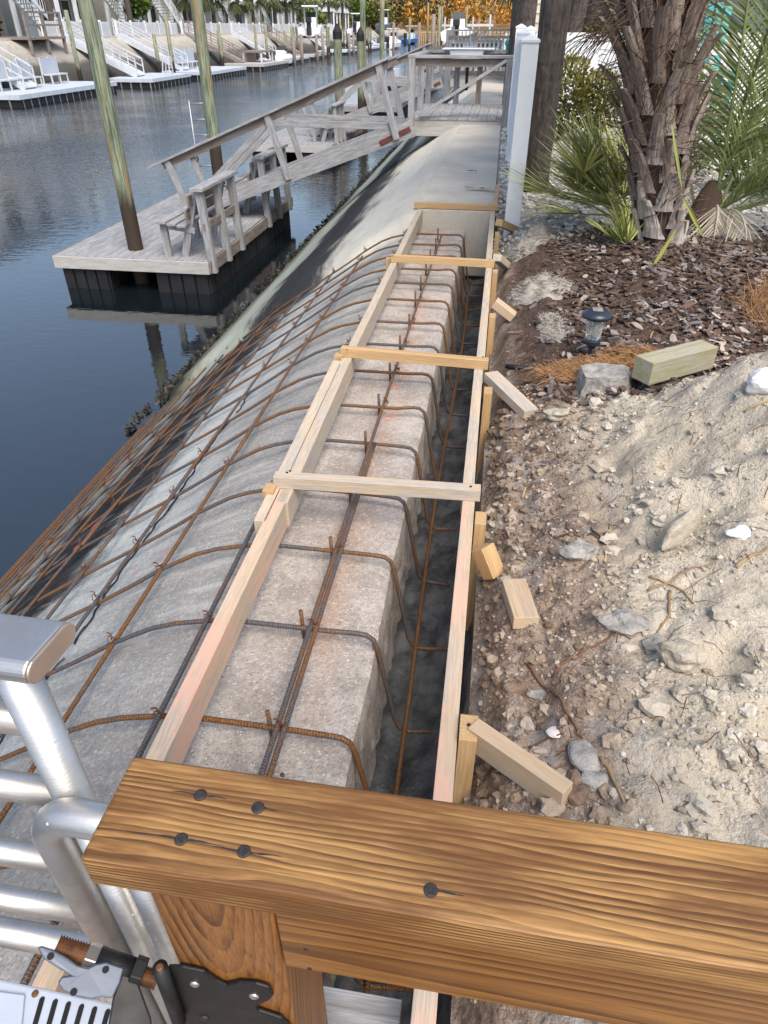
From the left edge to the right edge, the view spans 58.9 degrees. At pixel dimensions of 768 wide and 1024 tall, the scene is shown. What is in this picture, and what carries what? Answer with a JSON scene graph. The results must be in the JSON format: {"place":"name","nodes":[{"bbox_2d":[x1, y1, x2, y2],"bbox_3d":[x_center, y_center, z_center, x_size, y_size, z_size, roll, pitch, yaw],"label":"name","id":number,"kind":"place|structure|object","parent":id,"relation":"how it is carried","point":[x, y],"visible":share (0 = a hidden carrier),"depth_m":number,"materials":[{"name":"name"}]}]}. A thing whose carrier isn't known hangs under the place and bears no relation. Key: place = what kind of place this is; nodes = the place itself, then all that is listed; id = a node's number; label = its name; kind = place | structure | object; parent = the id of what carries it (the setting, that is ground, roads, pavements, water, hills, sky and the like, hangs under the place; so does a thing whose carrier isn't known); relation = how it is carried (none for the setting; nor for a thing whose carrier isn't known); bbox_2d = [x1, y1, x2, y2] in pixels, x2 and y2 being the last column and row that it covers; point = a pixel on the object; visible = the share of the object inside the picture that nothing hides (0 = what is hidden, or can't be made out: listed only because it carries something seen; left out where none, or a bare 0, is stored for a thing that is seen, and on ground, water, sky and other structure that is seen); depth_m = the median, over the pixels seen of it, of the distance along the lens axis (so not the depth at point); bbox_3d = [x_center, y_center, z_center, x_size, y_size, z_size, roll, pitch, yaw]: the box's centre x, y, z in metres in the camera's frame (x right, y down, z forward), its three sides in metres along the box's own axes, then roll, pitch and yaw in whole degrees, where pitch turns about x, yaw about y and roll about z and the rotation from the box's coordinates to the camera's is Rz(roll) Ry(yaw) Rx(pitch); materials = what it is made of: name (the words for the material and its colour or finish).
{"place":"outdoors","nodes":[
{"label":"outdoors","id":0,"kind":"place"},
{"bbox_2d":[0,29,407,87],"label":"seawall","id":1,"kind":"object","parent":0,"point":[20,49],"visible":0.24,"depth_m":46.55,"materials":[{"name":"concrete"}]},
{"bbox_2d":[0,11,67,53],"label":"wooden landing","id":2,"kind":"object","parent":1,"relation":"on","point":[29,38],"visible":1,"depth_m":37.84,"materials":[{"name":"brown wood"}]},
{"bbox_2d":[0,41,451,578],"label":"water","id":3,"kind":"structure","parent":0,"point":[85,374],"depth_m":9.88,"materials":[{"name":"liquid"}]},
{"bbox_2d":[0,81,116,107],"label":"dock","id":4,"kind":"object","parent":3,"relation":"on","point":[47,93],"visible":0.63,"depth_m":33.35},
{"bbox_2d":[0,47,37,89],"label":"gangway","id":5,"kind":"object","parent":4,"relation":"on","point":[25,84],"visible":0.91,"depth_m":33.31,"materials":[{"name":"white paint"}]},
{"bbox_2d":[0,59,43,91],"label":"bench","id":6,"kind":"object","parent":4,"relation":"on","point":[3,74],"visible":0.82,"depth_m":33.39,"materials":[{"name":"grey"}]},
{"bbox_2d":[38,56,69,84],"bbox_3d":[-17.724,-23.706,36.517,0.580,1.202,1.635,5,36,7],"label":"chair","id":7,"kind":"object","parent":4,"relation":"on","point":[48,66],"visible":1,"depth_m":36.37,"materials":[{"name":"grey"}]},
{"bbox_2d":[63,10,82,80],"bbox_3d":[-17.281,-25.413,38.221,0.251,4.500,0.264,5,36,7],"label":"piling","id":8,"kind":"object","parent":3,"relation":"in","point":[73,46],"visible":0.66,"depth_m":37.77,"materials":[{"name":"green wood"}]},
{"bbox_2d":[77,0,149,283],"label":"piling","id":9,"kind":"object","parent":3,"relation":"in","point":[96,55],"visible":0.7,"depth_m":8.65,"materials":[{"name":"green wood"}]},
{"bbox_2d":[109,73,190,87],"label":"dock","id":10,"kind":"object","parent":3,"relation":"on","point":[152,80],"visible":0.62,"depth_m":41.27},
{"bbox_2d":[54,17,144,76],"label":"gangway","id":11,"kind":"object","parent":10,"relation":"on","point":[112,60],"visible":0.72,"depth_m":41.59,"materials":[{"name":"white paint"}]},
{"bbox_2d":[52,193,292,294],"bbox_3d":[-3.124,-4.388,11.146,2.266,0.702,4.376,5,36,7],"label":"floating dock","id":12,"kind":"object","parent":3,"relation":"on","point":[106,258],"visible":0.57,"depth_m":9.59,"materials":[{"name":"grey wood"}]},
{"bbox_2d":[156,170,245,273],"bbox_3d":[-2.533,-4.050,9.452,0.737,1.063,1.380,5,36,7],"label":"dock bench","id":13,"kind":"object","parent":12,"relation":"on","point":[202,204],"visible":1,"depth_m":9.18,"materials":[{"name":"grey wood"}]},
{"bbox_2d":[224,144,292,226],"bbox_3d":[-2.133,-5.594,11.618,0.737,1.063,1.500,5,36,7],"label":"dock bench","id":14,"kind":"object","parent":12,"relation":"on","point":[259,161],"visible":0.55,"depth_m":11.31,"materials":[{"name":"grey wood"}]},
{"bbox_2d":[147,54,415,208],"bbox_3d":[-1.558,-5.820,10.693,4.238,2.285,1.065,5,36,7],"label":"gangway","id":15,"kind":"object","parent":12,"relation":"on","point":[390,128],"visible":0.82,"depth_m":10.35,"materials":[{"name":"grey wood"}]},
{"bbox_2d":[163,66,246,79],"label":"dock","id":16,"kind":"object","parent":3,"relation":"on","point":[218,72],"visible":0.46,"depth_m":49.01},
{"bbox_2d":[111,18,188,70],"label":"gangway","id":17,"kind":"object","parent":16,"relation":"on","point":[138,45],"visible":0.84,"depth_m":47.34,"materials":[{"name":"white paint"}]},
{"bbox_2d":[190,0,225,186],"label":"piling","id":18,"kind":"object","parent":3,"relation":"in","point":[202,50],"visible":0.62,"depth_m":12.83,"materials":[{"name":"green wood"}]},
{"bbox_2d":[224,60,288,70],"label":"dock","id":19,"kind":"object","parent":3,"relation":"on","point":[259,65],"visible":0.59,"depth_m":57.13,"materials":[{"name":"white wood"}]},
{"bbox_2d":[182,20,245,62],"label":"gangway","id":20,"kind":"object","parent":19,"relation":"on","point":[235,58],"visible":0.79,"depth_m":57.50,"materials":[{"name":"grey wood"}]},
{"bbox_2d":[259,56,308,64],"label":"dock","id":21,"kind":"object","parent":3,"relation":"on","point":[298,59],"visible":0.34,"depth_m":68.41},
{"bbox_2d":[228,21,276,57],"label":"gangway","id":22,"kind":"object","parent":21,"relation":"on","point":[243,39],"visible":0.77,"depth_m":66.64,"materials":[{"name":"white paint"}]},
{"bbox_2d":[249,127,362,162],"bbox_3d":[-2.148,-10.743,20.059,2.286,0.702,4.636,5,36,7],"label":"floating dock","id":23,"kind":"object","parent":3,"relation":"on","point":[308,145],"visible":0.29,"depth_m":18.59,"materials":[{"name":"grey wood"}]},
{"bbox_2d":[312,101,346,143],"bbox_3d":[-1.499,-10.588,18.621,0.737,1.063,1.200,5,36,7],"label":"dock bench","id":24,"kind":"object","parent":23,"relation":"on","point":[336,108],"visible":0.41,"depth_m":18.41,"materials":[{"name":"grey wood"}]},
{"bbox_2d":[302,42,443,136],"bbox_3d":[-0.440,-11.711,18.954,4.241,2.288,1.065,5,36,7],"label":"gangway","id":25,"kind":"object","parent":23,"relation":"on","point":[378,106],"visible":0.52,"depth_m":18.68,"materials":[{"name":"grey wood"}]},
{"bbox_2d":[292,27,330,58],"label":"lift","id":26,"kind":"object","parent":3,"relation":"in","point":[327,36],"visible":0.56,"depth_m":77.83,"materials":[{"name":"metal"}]},
{"bbox_2d":[298,5,321,37],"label":"motor boat","id":27,"kind":"object","parent":26,"relation":"on","point":[311,27],"visible":0.97,"depth_m":76.13,"materials":[{"name":"plastic"}]},
{"bbox_2d":[333,24,343,101],"bbox_3d":[-1.351,-12.479,20.661,0.276,3.830,0.281,5,36,7],"label":"piling","id":28,"kind":"object","parent":3,"relation":"in","point":[337,40],"visible":0.53,"depth_m":19.93,"materials":[{"name":"green wood"}]},
{"bbox_2d":[356,27,365,135],"bbox_3d":[-0.738,-13.511,22.172,0.257,3.755,0.261,5,36,7],"label":"piling","id":29,"kind":"object","parent":3,"relation":"in","point":[360,56],"visible":0.51,"depth_m":21.50,"materials":[{"name":"green wood"}]},
{"bbox_2d":[360,0,367,132],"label":"piling","id":30,"kind":"object","parent":3,"relation":"in","point":[363,14],"visible":0.31,"depth_m":21.62,"materials":[{"name":"green wood"}]},
{"bbox_2d":[344,85,407,115],"bbox_3d":[-0.293,-17.323,28.686,2.500,1.300,6.000,5,36,7],"label":"wooden dock","id":31,"kind":"object","parent":3,"relation":"on","point":[351,104],"visible":0.26,"depth_m":26.87,"materials":[{"name":"grey wood"}]},
{"bbox_2d":[372,32,476,101],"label":"wooden ramp","id":32,"kind":"structure","parent":31,"relation":"on","point":[379,97],"depth_m":26.81,"materials":[{"name":"grey wood"}]},
{"bbox_2d":[380,0,384,93],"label":"piling","id":33,"kind":"object","parent":3,"relation":"in","point":[382,32],"visible":0.55,"depth_m":34.62,"materials":[{"name":"green wood"}]},
{"bbox_2d":[344,13,510,34],"bbox_3d":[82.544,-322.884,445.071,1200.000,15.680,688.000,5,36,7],"label":"distant shore","id":34,"kind":"structure","parent":0,"point":[493,22],"depth_m":226.06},
{"bbox_2d":[338,0,511,27],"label":"autumn wood","id":35,"kind":"object","parent":34,"relation":"on","point":[416,11],"visible":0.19,"depth_m":204.75,"materials":[{"name":"orange plant"}]},
{"bbox_2d":[441,12,471,41],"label":"motor boat","id":36,"kind":"object","parent":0,"point":[457,20],"visible":0.66,"depth_m":49.82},
{"bbox_2d":[450,33,767,1023],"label":"ground","id":37,"kind":"structure","parent":0,"point":[656,757],"depth_m":1.68,"materials":[{"name":"sand"}]},
{"bbox_2d":[0,33,507,1002],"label":"seawall","id":38,"kind":"object","parent":37,"relation":"on","point":[342,689],"visible":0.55,"depth_m":2.41,"materials":[{"name":"concrete"}]},
{"bbox_2d":[0,228,483,993],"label":"rebar mat","id":39,"kind":"object","parent":38,"relation":"on","point":[78,504],"visible":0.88,"depth_m":2.74,"materials":[{"name":"metal"}]},
{"bbox_2d":[122,145,397,433],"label":"oysters","id":40,"kind":"object","parent":38,"relation":"on","point":[168,385],"visible":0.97,"depth_m":7.97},
{"bbox_2d":[32,184,572,1023],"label":"concrete formwork","id":41,"kind":"object","parent":38,"relation":"on","point":[290,484],"visible":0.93,"depth_m":1.95,"materials":[{"name":"yellow wood"}]},
{"bbox_2d":[323,986,401,1023],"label":"grey plank","id":42,"kind":"object","parent":38,"relation":"on","point":[343,1006],"visible":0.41,"depth_m":1.07,"materials":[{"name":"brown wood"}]},
{"bbox_2d":[82,758,767,1023],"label":"deck railing","id":43,"kind":"object","parent":38,"relation":"on","point":[289,891],"visible":1,"depth_m":0.51,"materials":[{"name":"brown wood"}]},
{"bbox_2d":[0,979,111,1023],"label":"vented box","id":44,"kind":"object","parent":43,"relation":"attached to","point":[22,1004],"visible":0.92,"depth_m":0.67,"materials":[{"name":"plastic"}]},
{"bbox_2d":[0,613,179,1023],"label":"aluminium gate","id":45,"kind":"structure","parent":43,"relation":"attached to","point":[58,788],"depth_m":0.73,"materials":[{"name":"metal"}]},
{"bbox_2d":[38,934,289,1023],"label":"gate hinge","id":46,"kind":"object","parent":43,"relation":"attached to","point":[190,994],"visible":1,"depth_m":0.62,"materials":[{"name":"black metal"}]},
{"bbox_2d":[408,50,513,138],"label":"platform","id":47,"kind":"structure","parent":38,"relation":"on","point":[429,118],"depth_m":9.91,"materials":[{"name":"grey wood"}]},
{"bbox_2d":[442,34,494,90],"bbox_3d":[1.364,-7.272,11.019,0.820,0.780,0.460,5,36,7],"label":"cleaning sink","id":48,"kind":"object","parent":47,"relation":"on","point":[470,50],"visible":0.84,"depth_m":10.80,"materials":[{"name":"white plastic"}]},
{"bbox_2d":[450,40,501,86],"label":"platform","id":49,"kind":"structure","parent":38,"relation":"on","point":[462,81],"depth_m":18.10,"materials":[{"name":"grey wood"}]},
{"bbox_2d":[333,278,489,1023],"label":"trench","id":50,"kind":"object","parent":37,"relation":"on","point":[417,780],"visible":0.16,"depth_m":2.41,"materials":[{"name":"soil"}]},
{"bbox_2d":[444,30,508,96],"bbox_3d":[2.029,-9.274,14.126,1.520,1.200,0.140,5,36,7],"label":"deck fence","id":51,"kind":"object","parent":37,"relation":"on","point":[449,72],"visible":0.48,"depth_m":13.95,"materials":[{"name":"grey wood"}]},
{"bbox_2d":[508,0,519,54],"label":"palm tree","id":52,"kind":"object","parent":37,"relation":"on","point":[515,13],"visible":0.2,"depth_m":10.77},
{"bbox_2d":[501,578,538,628],"bbox_3d":[0.340,0.228,1.710,0.062,0.055,0.168,-1,36,-1],"label":"wood offcut","id":53,"kind":"object","parent":37,"relation":"on","point":[520,605],"visible":1,"depth_m":1.68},
{"bbox_2d":[503,24,540,238],"bbox_3d":[1.355,-4.140,6.938,0.147,1.385,5.808,5,36,7],"label":"post","id":54,"kind":"object","parent":37,"relation":"on","point":[525,56],"visible":0.9,"depth_m":4.63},
{"bbox_2d":[518,0,537,26],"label":"palm tree","id":55,"kind":"object","parent":37,"relation":"on","point":[527,12],"visible":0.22,"depth_m":9.94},
{"bbox_2d":[507,222,559,254],"bbox_3d":[0.979,-1.731,4.472,0.316,0.320,0.483,28,44,33],"label":"sand patch","id":56,"kind":"object","parent":37,"relation":"on","point":[536,234],"visible":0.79,"depth_m":4.38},
{"bbox_2d":[504,269,578,305],"bbox_3d":[0.845,-1.139,3.674,0.380,0.277,0.454,-10,37,-14],"label":"sand patch","id":57,"kind":"object","parent":37,"relation":"on","point":[533,289],"visible":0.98,"depth_m":3.57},
{"bbox_2d":[523,0,571,193],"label":"palm tree","id":58,"kind":"object","parent":37,"relation":"on","point":[554,17],"visible":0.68,"depth_m":5.32,"materials":[{"name":"plant"}]},
{"bbox_2d":[534,311,572,342],"bbox_3d":[0.779,-0.846,3.128,0.193,0.095,0.420,5,36,7],"label":"sand patch","id":59,"kind":"object","parent":37,"relation":"on","point":[546,328],"visible":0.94,"depth_m":3.10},
{"bbox_2d":[527,663,583,738],"bbox_3d":[0.373,0.409,1.443,0.021,0.066,0.282,-8,36,-12],"label":"root","id":60,"kind":"object","parent":37,"relation":"on","point":[536,676],"visible":1,"depth_m":1.47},
{"bbox_2d":[484,95,631,221],"bbox_3d":[1.204,-2.323,4.431,1.128,0.753,1.397,5,36,7],"label":"palmetto","id":61,"kind":"object","parent":37,"relation":"on","point":[586,170],"visible":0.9,"depth_m":4.31,"materials":[{"name":"green plant"}]},
{"bbox_2d":[567,0,588,53],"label":"palm tree","id":62,"kind":"object","parent":37,"relation":"on","point":[576,13],"visible":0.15,"depth_m":10.56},
{"bbox_2d":[522,353,634,391],"bbox_3d":[0.781,-0.561,2.712,0.486,0.145,0.336,-9,37,-13],"label":"pine straw","id":63,"kind":"object","parent":37,"relation":"on","point":[571,368],"visible":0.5,"depth_m":2.69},
{"bbox_2d":[557,539,599,560],"bbox_3d":[0.504,0.101,1.753,0.103,0.046,0.063,-17,39,-22],"label":"stone","id":64,"kind":"object","parent":37,"relation":"on","point":[580,549],"visible":0.99,"depth_m":1.74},
{"bbox_2d":[566,769,590,805],"bbox_3d":[0.355,0.520,1.266,0.071,0.057,0.069,-16,39,-21],"label":"clod","id":65,"kind":"object","parent":37,"relation":"on","point":[578,794],"visible":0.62,"depth_m":1.24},
{"bbox_2d":[568,739,600,774],"bbox_3d":[0.384,0.476,1.308,0.055,0.031,0.087,-1,36,-1],"label":"stone","id":66,"kind":"object","parent":37,"relation":"on","point":[582,755],"visible":0.84,"depth_m":1.30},
{"bbox_2d":[555,49,621,139],"bbox_3d":[2.308,-4.914,8.046,1.127,0.961,0.691,-4,36,-6],"label":"shrub","id":67,"kind":"object","parent":37,"relation":"on","point":[582,88],"visible":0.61,"depth_m":7.93,"materials":[{"name":"green plant"}]},
{"bbox_2d":[580,770,608,791],"bbox_3d":[0.390,0.500,1.267,0.057,0.026,0.042,5,36,7],"label":"stone","id":68,"kind":"object","parent":37,"relation":"on","point":[594,780],"visible":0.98,"depth_m":1.26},
{"bbox_2d":[582,307,611,354],"bbox_3d":[0.851,-0.703,2.781,0.120,0.258,0.120,5,36,7],"label":"solar light","id":69,"kind":"object","parent":37,"relation":"on","point":[596,318],"visible":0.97,"depth_m":2.72,"materials":[{"name":"black plastic"}]},
{"bbox_2d":[456,352,767,1003],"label":"soil crumbs","id":70,"kind":"object","parent":37,"relation":"on","point":[603,687],"visible":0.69,"depth_m":1.63,"materials":[{"name":"soil"}]},
{"bbox_2d":[585,201,643,243],"bbox_3d":[1.347,-1.671,3.938,0.343,0.299,0.345,-17,39,-23],"label":"palmetto","id":71,"kind":"object","parent":37,"relation":"on","point":[626,228],"visible":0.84,"depth_m":3.92,"materials":[{"name":"green plant"}]},
{"bbox_2d":[471,352,767,838],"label":"rootlets","id":72,"kind":"object","parent":37,"relation":"on","point":[615,610],"visible":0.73,"depth_m":1.59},
{"bbox_2d":[473,372,767,836],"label":"rubble","id":73,"kind":"object","parent":37,"relation":"on","point":[652,704],"visible":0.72,"depth_m":1.45,"materials":[{"name":"stone"}]},
{"bbox_2d":[585,341,661,363],"bbox_3d":[0.986,-0.636,2.768,0.361,0.082,0.320,-15,38,-20],"label":"pine straw","id":74,"kind":"object","parent":37,"relation":"on","point":[626,351],"visible":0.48,"depth_m":2.77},
{"bbox_2d":[597,609,653,637],"bbox_3d":[0.547,0.250,1.537,0.109,0.049,0.084,-14,38,-19],"label":"stone","id":75,"kind":"object","parent":37,"relation":"on","point":[627,623],"visible":1,"depth_m":1.52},
{"bbox_2d":[489,220,767,480],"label":"bark mulch","id":76,"kind":"object","parent":37,"relation":"on","point":[735,327],"visible":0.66,"depth_m":3.34,"materials":[{"name":"wood"}]},
{"bbox_2d":[573,363,631,400],"bbox_3d":[0.839,-0.489,2.580,0.218,0.103,0.180,5,36,7],"label":"concrete chunk","id":77,"kind":"object","parent":76,"relation":"on","point":[595,377],"visible":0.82,"depth_m":2.54,"materials":[{"name":"concrete"}]},
{"bbox_2d":[631,340,718,385],"bbox_3d":[1.076,-0.555,2.514,0.330,0.085,0.085,-17,39,-22],"label":"treated timber","id":78,"kind":"object","parent":76,"relation":"on","point":[665,364],"visible":1,"depth_m":2.47,"materials":[{"name":"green wood"}]},
{"bbox_2d":[492,126,767,263],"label":"pebbles","id":79,"kind":"object","parent":37,"relation":"on","point":[502,195],"visible":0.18,"depth_m":5.33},
{"bbox_2d":[526,26,767,126],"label":"cross fence","id":80,"kind":"object","parent":37,"relation":"on","point":[532,29],"visible":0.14,"depth_m":8.96,"materials":[{"name":"white plastic"}]},
{"bbox_2d":[560,0,738,245],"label":"shaggy palm","id":81,"kind":"object","parent":37,"relation":"on","point":[661,92],"visible":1,"depth_m":3.50,"materials":[{"name":"brown plant"}]},
{"bbox_2d":[638,632,662,655],"bbox_3d":[0.596,0.292,1.509,0.060,0.033,0.062,-17,39,-22],"label":"stone","id":82,"kind":"object","parent":37,"relation":"on","point":[647,645],"visible":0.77,"depth_m":1.50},
{"bbox_2d":[618,76,733,174],"bbox_3d":[2.693,-3.458,6.242,0.793,0.986,1.302,30,45,35],"label":"shrub","id":83,"kind":"object","parent":37,"relation":"on","point":[720,140],"visible":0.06,"depth_m":6.28,"materials":[{"name":"green plant"}]},
{"bbox_2d":[655,638,706,672],"bbox_3d":[0.621,0.298,1.422,0.098,0.060,0.067,5,36,7],"label":"rock","id":84,"kind":"object","parent":37,"relation":"on","point":[681,655],"visible":1,"depth_m":1.40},
{"bbox_2d":[660,508,702,550],"bbox_3d":[0.741,0.045,1.700,0.184,0.098,0.052,-28,44,-33],"label":"stone","id":85,"kind":"object","parent":37,"relation":"on","point":[682,527],"visible":0.99,"depth_m":1.67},
{"bbox_2d":[597,0,767,241],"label":"feather palm","id":86,"kind":"object","parent":37,"relation":"on","point":[714,208],"visible":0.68,"depth_m":4.11,"materials":[{"name":"green plant"}]},
{"bbox_2d":[698,1,735,132],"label":"garden chair","id":87,"kind":"object","parent":37,"relation":"on","point":[727,25],"visible":0.1,"depth_m":7.86,"materials":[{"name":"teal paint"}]},
{"bbox_2d":[711,604,743,620],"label":"stone","id":88,"kind":"object","parent":37,"relation":"on","point":[721,613],"visible":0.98,"depth_m":1.47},
{"bbox_2d":[701,0,767,32],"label":"house","id":89,"kind":"structure","parent":37,"relation":"on","point":[735,2],"depth_m":14.66,"materials":[{"name":"teal"}]},
{"bbox_2d":[725,525,750,539],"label":"stone","id":90,"kind":"object","parent":37,"relation":"on","point":[741,532],"visible":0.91,"depth_m":1.60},
{"bbox_2d":[712,106,767,196],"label":"shrub","id":91,"kind":"object","parent":37,"relation":"on","point":[733,184],"visible":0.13,"depth_m":5.57,"materials":[{"name":"green plant"}]},
{"bbox_2d":[730,272,767,336],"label":"pine straw","id":92,"kind":"object","parent":37,"relation":"on","point":[761,298],"visible":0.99,"depth_m":3.06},
{"bbox_2d":[745,367,767,394],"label":"white chunk","id":93,"kind":"object","parent":37,"relation":"on","point":[757,381],"visible":0.91,"depth_m":1.88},
{"label":"far bank ground","id":94,"kind":"structure","parent":0,"visible":0},
{"bbox_2d":[0,0,42,36],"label":"bank house","id":95,"kind":"structure","parent":94,"relation":"on","point":[4,32],"depth_m":44.13,"materials":[{"name":"beige"}]},
{"bbox_2d":[12,0,54,31],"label":"outside stair","id":96,"kind":"object","parent":94,"relation":"on","point":[28,15],"visible":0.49,"depth_m":43.32,"materials":[{"name":"white wood"}]},
{"bbox_2d":[0,0,124,36],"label":"bank house","id":97,"kind":"structure","parent":94,"relation":"on","point":[70,6],"depth_m":48.95,"materials":[{"name":"grey"}]},
{"bbox_2d":[39,19,110,35],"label":"picket fence","id":98,"kind":"object","parent":94,"relation":"on","point":[104,28],"visible":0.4,"depth_m":43.81,"materials":[{"name":"white paint"}]},
{"bbox_2d":[123,0,151,21],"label":"shrub","id":99,"kind":"object","parent":94,"relation":"on","point":[139,7],"visible":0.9,"depth_m":52.76,"materials":[{"name":"green plant"}]},
{"bbox_2d":[94,0,183,34],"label":"bank house","id":100,"kind":"structure","parent":94,"relation":"on","point":[151,16],"depth_m":59.15,"materials":[{"name":"beige"}]},
{"bbox_2d":[113,20,177,34],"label":"picket fence","id":101,"kind":"object","parent":94,"relation":"on","point":[156,28],"visible":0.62,"depth_m":52.73,"materials":[{"name":"white paint"}]},
{"bbox_2d":[151,0,182,28],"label":"outside stair","id":102,"kind":"object","parent":94,"relation":"on","point":[158,10],"visible":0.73,"depth_m":59.87,"materials":[{"name":"white wood"}]},
{"bbox_2d":[155,0,230,33],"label":"bank house","id":103,"kind":"structure","parent":94,"relation":"on","point":[185,17],"depth_m":70.29,"materials":[{"name":"beige"}]},
{"bbox_2d":[180,21,228,33],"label":"picket fence","id":104,"kind":"object","parent":94,"relation":"on","point":[212,27],"visible":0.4,"depth_m":63.75,"materials":[{"name":"white paint"}]},
{"bbox_2d":[225,0,254,22],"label":"palm tree","id":105,"kind":"object","parent":94,"relation":"on","point":[240,8],"visible":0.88,"depth_m":71.31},
{"bbox_2d":[337,0,371,28],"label":"tree","id":106,"kind":"object","parent":94,"relation":"on","point":[354,7],"visible":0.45,"depth_m":166.66,"materials":[{"name":"green plant"}]},
{"bbox_2d":[367,0,395,29],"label":"tree","id":107,"kind":"object","parent":94,"relation":"on","point":[374,6],"visible":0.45,"depth_m":168.76,"materials":[{"name":"green plant"}]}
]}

